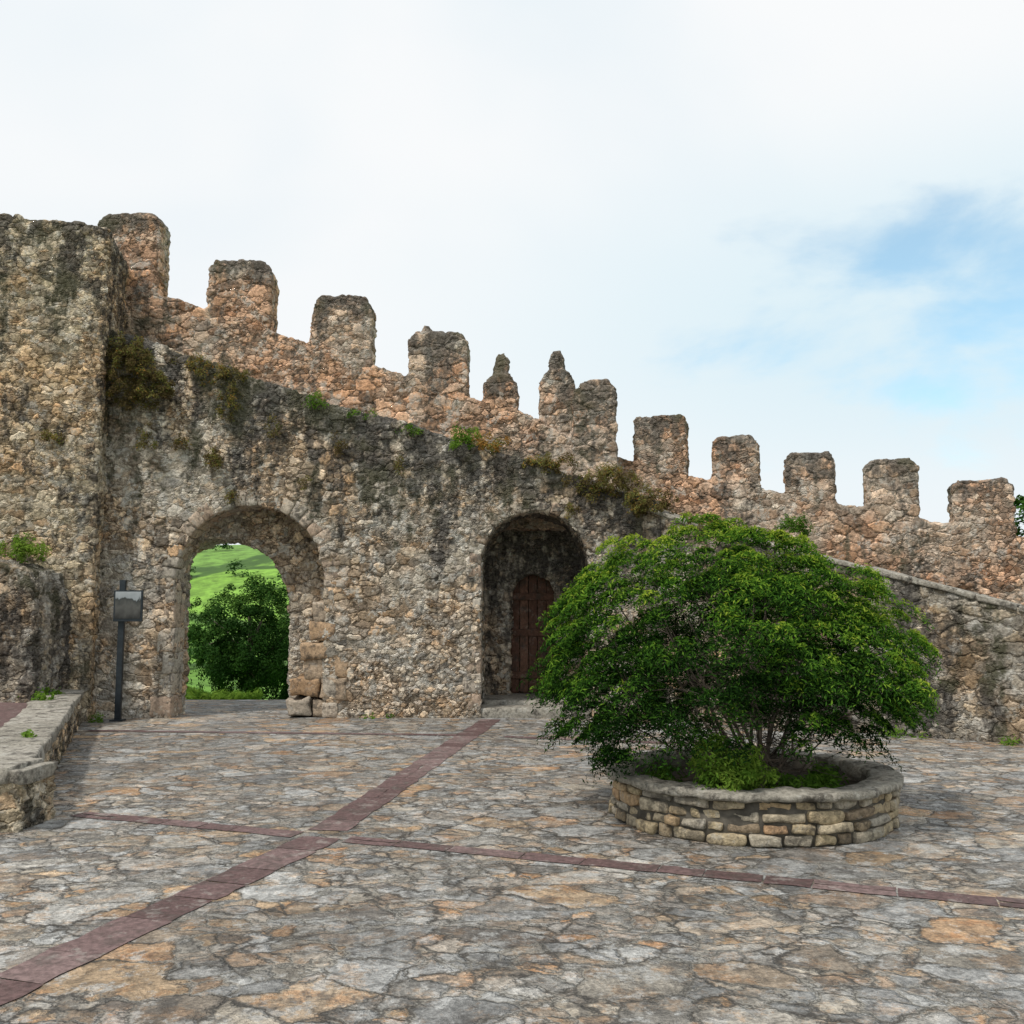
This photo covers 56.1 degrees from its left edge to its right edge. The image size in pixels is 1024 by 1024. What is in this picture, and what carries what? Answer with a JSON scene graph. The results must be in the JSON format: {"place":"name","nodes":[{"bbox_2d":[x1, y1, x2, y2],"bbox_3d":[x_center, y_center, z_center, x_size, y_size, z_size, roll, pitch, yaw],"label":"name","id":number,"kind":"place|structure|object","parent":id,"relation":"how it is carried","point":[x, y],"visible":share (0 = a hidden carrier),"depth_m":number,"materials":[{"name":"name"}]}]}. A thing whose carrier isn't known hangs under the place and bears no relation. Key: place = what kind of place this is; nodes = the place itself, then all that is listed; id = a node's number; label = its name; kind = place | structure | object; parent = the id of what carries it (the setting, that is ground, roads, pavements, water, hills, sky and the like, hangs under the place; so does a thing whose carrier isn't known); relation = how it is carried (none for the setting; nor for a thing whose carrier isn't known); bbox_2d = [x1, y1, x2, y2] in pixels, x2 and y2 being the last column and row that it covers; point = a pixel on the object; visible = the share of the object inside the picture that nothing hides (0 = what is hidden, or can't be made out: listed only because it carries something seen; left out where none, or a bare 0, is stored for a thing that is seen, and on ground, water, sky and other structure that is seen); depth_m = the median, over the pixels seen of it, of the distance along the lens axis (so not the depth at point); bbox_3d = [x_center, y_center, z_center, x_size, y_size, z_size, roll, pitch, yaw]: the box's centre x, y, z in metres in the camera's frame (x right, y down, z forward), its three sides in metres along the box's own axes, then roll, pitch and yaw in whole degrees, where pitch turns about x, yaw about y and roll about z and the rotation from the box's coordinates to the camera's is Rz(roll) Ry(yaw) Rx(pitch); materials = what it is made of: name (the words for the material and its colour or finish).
{"place":"outdoors","nodes":[
{"label":"outdoors","id":0,"kind":"place"},
{"bbox_2d":[186,545,289,699],"bbox_3d":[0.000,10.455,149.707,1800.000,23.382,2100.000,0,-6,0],"label":"ground","id":1,"kind":"structure","parent":0,"point":[210,577],"depth_m":124.92,"materials":[{"name":"green plant"}]},
{"bbox_2d":[185,686,265,699],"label":"meadow grass","id":2,"kind":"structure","parent":1,"relation":"on","point":[194,693],"depth_m":18.76,"materials":[{"name":"green plant"}]},
{"bbox_2d":[186,543,288,684],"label":"distant trees","id":3,"kind":"object","parent":1,"relation":"on","point":[233,573],"visible":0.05,"depth_m":116.12,"materials":[{"name":"green plant"}]},
{"bbox_2d":[187,571,289,699],"bbox_3d":[-5.839,2.929,21.485,2.881,3.197,2.958,0,-6,0],"label":"broadleaf tree","id":4,"kind":"object","parent":1,"relation":"on","point":[237,659],"visible":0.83,"depth_m":20.83,"materials":[{"name":"green plant"}]},
{"bbox_2d":[256,633,288,699],"bbox_3d":[-5.261,3.873,23.701,2.156,2.466,2.314,4,-7,-34],"label":"broadleaf tree","id":5,"kind":"object","parent":1,"relation":"on","point":[286,694],"visible":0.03,"depth_m":23.23,"materials":[{"name":"green plant"}]},
{"bbox_2d":[1014,494,1023,536],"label":"broadleaf tree","id":6,"kind":"object","parent":1,"relation":"on","point":[1018,501],"visible":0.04,"depth_m":20.76,"materials":[{"name":"green plant"}]},
{"bbox_2d":[0,700,1023,1023],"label":"paved courtyard","id":7,"kind":"structure","parent":0,"point":[340,930],"depth_m":5.39,"materials":[{"name":"grey stone"}]},
{"bbox_2d":[0,689,82,831],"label":"stone platform","id":8,"kind":"structure","parent":7,"relation":"on","point":[28,768],"depth_m":7.89,"materials":[{"name":"grey stone"}]},
{"bbox_2d":[16,683,65,738],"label":"platform weed","id":9,"kind":"object","parent":8,"relation":"on","point":[27,734],"visible":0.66,"depth_m":12.21,"materials":[{"name":"green plant"}]},
{"bbox_2d":[0,213,128,721],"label":"stone tower","id":10,"kind":"structure","parent":7,"relation":"on","point":[63,287],"depth_m":14.03,"materials":[{"name":"grey stone"}]},
{"bbox_2d":[0,531,51,563],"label":"wall weed","id":11,"kind":"object","parent":10,"relation":"attached to","point":[24,548],"depth_m":13.44,"materials":[{"name":"green plant"}]},
{"bbox_2d":[33,429,66,444],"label":"wall weed","id":12,"kind":"object","parent":10,"relation":"attached to","point":[47,438],"depth_m":13.89,"materials":[{"name":"green plant"}]},
{"bbox_2d":[109,580,143,721],"bbox_3d":[-5.550,1.997,13.892,0.420,2.020,0.176,0,-6,0],"label":"information sign","id":13,"kind":"object","parent":7,"relation":"on","point":[128,606],"visible":1,"depth_m":13.86,"materials":[{"name":"metal"}]},
{"bbox_2d":[285,599,348,717],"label":"gate jamb stones","id":14,"kind":"object","parent":7,"relation":"on","point":[308,687],"visible":0.72,"depth_m":14.23,"materials":[{"name":"beige stone"}]},
{"bbox_2d":[92,328,658,717],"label":"castle wall","id":15,"kind":"structure","parent":7,"relation":"on","point":[404,611],"depth_m":14.51,"materials":[{"name":"stone"}]},
{"bbox_2d":[104,331,175,410],"bbox_3d":[-5.662,-2.110,14.516,1.211,1.235,0.654,0,-6,0],"label":"wall plant","id":16,"kind":"object","parent":15,"relation":"attached to","point":[140,390],"visible":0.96,"depth_m":14.44,"materials":[{"name":"green plant"}]},
{"bbox_2d":[134,418,241,503],"bbox_3d":[-4.861,-0.758,14.411,1.618,1.308,0.385,0,-6,0],"label":"wall weed","id":17,"kind":"object","parent":15,"relation":"attached to","point":[219,461],"depth_m":14.42,"materials":[{"name":"green plant"}]},
{"bbox_2d":[169,352,248,421],"bbox_3d":[-4.607,-1.901,14.600,1.254,1.080,0.555,0,-6,0],"label":"wall weed","id":18,"kind":"object","parent":15,"relation":"attached to","point":[230,386],"depth_m":14.55,"materials":[{"name":"green plant"}]},
{"bbox_2d":[301,390,423,436],"bbox_3d":[-2.256,-1.494,14.623,1.850,0.760,0.571,0,-6,0],"label":"wall weed","id":19,"kind":"object","parent":15,"relation":"attached to","point":[348,413],"depth_m":14.54,"materials":[{"name":"green plant"}]},
{"bbox_2d":[149,491,601,717],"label":"arch voussoirs","id":20,"kind":"object","parent":15,"relation":"attached to","point":[197,518],"visible":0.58,"depth_m":14.43,"materials":[{"name":"stone"}]},
{"bbox_2d":[263,413,580,518],"bbox_3d":[-1.357,-0.696,14.431,4.806,1.627,0.398,0,-6,0],"label":"wall weed","id":21,"kind":"object","parent":15,"relation":"attached to","point":[399,460],"depth_m":14.41,"materials":[{"name":"green plant"}]},
{"bbox_2d":[448,421,481,450],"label":"wall weed","id":22,"kind":"object","parent":15,"relation":"attached to","point":[466,439],"depth_m":14.56,"materials":[{"name":"green plant"}]},
{"bbox_2d":[471,432,511,454],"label":"wall plant","id":23,"kind":"object","parent":15,"relation":"attached to","point":[495,446],"visible":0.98,"depth_m":14.55,"materials":[{"name":"green plant"}]},
{"bbox_2d":[511,575,554,692],"bbox_3d":[0.358,2.032,16.137,0.766,2.002,0.144,0,-6,0],"label":"niche timber door","id":24,"kind":"structure","parent":15,"relation":"attached to","point":[535,596],"depth_m":16.11,"materials":[{"name":"brown wood"}]},
{"bbox_2d":[97,212,1023,605],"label":"parapet","id":25,"kind":"structure","parent":15,"relation":"on","point":[975,544],"depth_m":15.80,"materials":[{"name":"stone"}]},
{"bbox_2d":[522,452,716,531],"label":"wall plants","id":26,"kind":"object","parent":15,"relation":"attached to","point":[641,508],"visible":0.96,"depth_m":14.38,"materials":[{"name":"green plant"}]},
{"bbox_2d":[0,719,1023,1004],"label":"paving band","id":27,"kind":"object","parent":7,"relation":"on","point":[84,949],"visible":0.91,"depth_m":5.84,"materials":[{"name":"red stone"}]},
{"bbox_2d":[481,693,591,717],"bbox_3d":[0.340,3.065,15.179,1.730,0.264,1.987,0,-6,0],"label":"recess step","id":28,"kind":"object","parent":7,"relation":"on","point":[513,705],"visible":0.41,"depth_m":14.23,"materials":[{"name":"stone"}]},
{"bbox_2d":[86,712,1019,745],"bbox_3d":[0.133,2.892,13.119,12.516,0.248,1.529,-1,-6,11],"label":"ground weed","id":29,"kind":"object","parent":7,"relation":"on","point":[1007,742],"visible":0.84,"depth_m":12.05,"materials":[{"name":"green plant"}]},
{"bbox_2d":[604,747,904,848],"bbox_3d":[1.854,2.187,7.539,2.284,0.404,2.263,0,-6,0],"label":"stone planter","id":30,"kind":"object","parent":7,"relation":"on","point":[862,807],"visible":0.83,"depth_m":6.63,"materials":[{"name":"stone"}]},
{"bbox_2d":[517,512,942,787],"bbox_3d":[1.770,1.098,7.615,3.459,2.237,2.797,0,-6,0],"label":"spreading yew shrub","id":31,"kind":"object","parent":30,"relation":"in","point":[792,595],"visible":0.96,"depth_m":7.04,"materials":[{"name":"green plant"}]},
{"bbox_2d":[686,731,782,802],"bbox_3d":[1.582,1.810,6.852,0.664,0.466,0.634,-2,-6,19],"label":"fern plant","id":32,"kind":"object","parent":30,"relation":"in","point":[744,774],"visible":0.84,"depth_m":6.72,"materials":[{"name":"green plant"}]},
{"bbox_2d":[640,759,849,789],"bbox_3d":[1.776,2.000,7.146,1.632,0.258,0.848,0,-6,0],"label":"weed patch","id":33,"kind":"object","parent":30,"relation":"on","point":[820,779],"visible":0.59,"depth_m":7.12,"materials":[{"name":"green plant"}]},
{"bbox_2d":[642,511,1023,743],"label":"stair wall","id":34,"kind":"structure","parent":7,"relation":"on","point":[979,645],"depth_m":11.88,"materials":[{"name":"stone"}]},
{"bbox_2d":[648,508,1023,610],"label":"stair coping","id":35,"kind":"object","parent":34,"relation":"on","point":[943,588],"visible":0.52,"depth_m":12.20,"materials":[{"name":"stone"}]},
{"bbox_2d":[771,512,815,536],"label":"wall weed","id":36,"kind":"object","parent":35,"relation":"on","point":[798,526],"depth_m":13.15,"materials":[{"name":"green plant"}]},
{"bbox_2d":[0,0,1023,544],"label":"sky","id":37,"kind":"structure","parent":0,"point":[791,226],"materials":[{"name":"white"}]}
]}

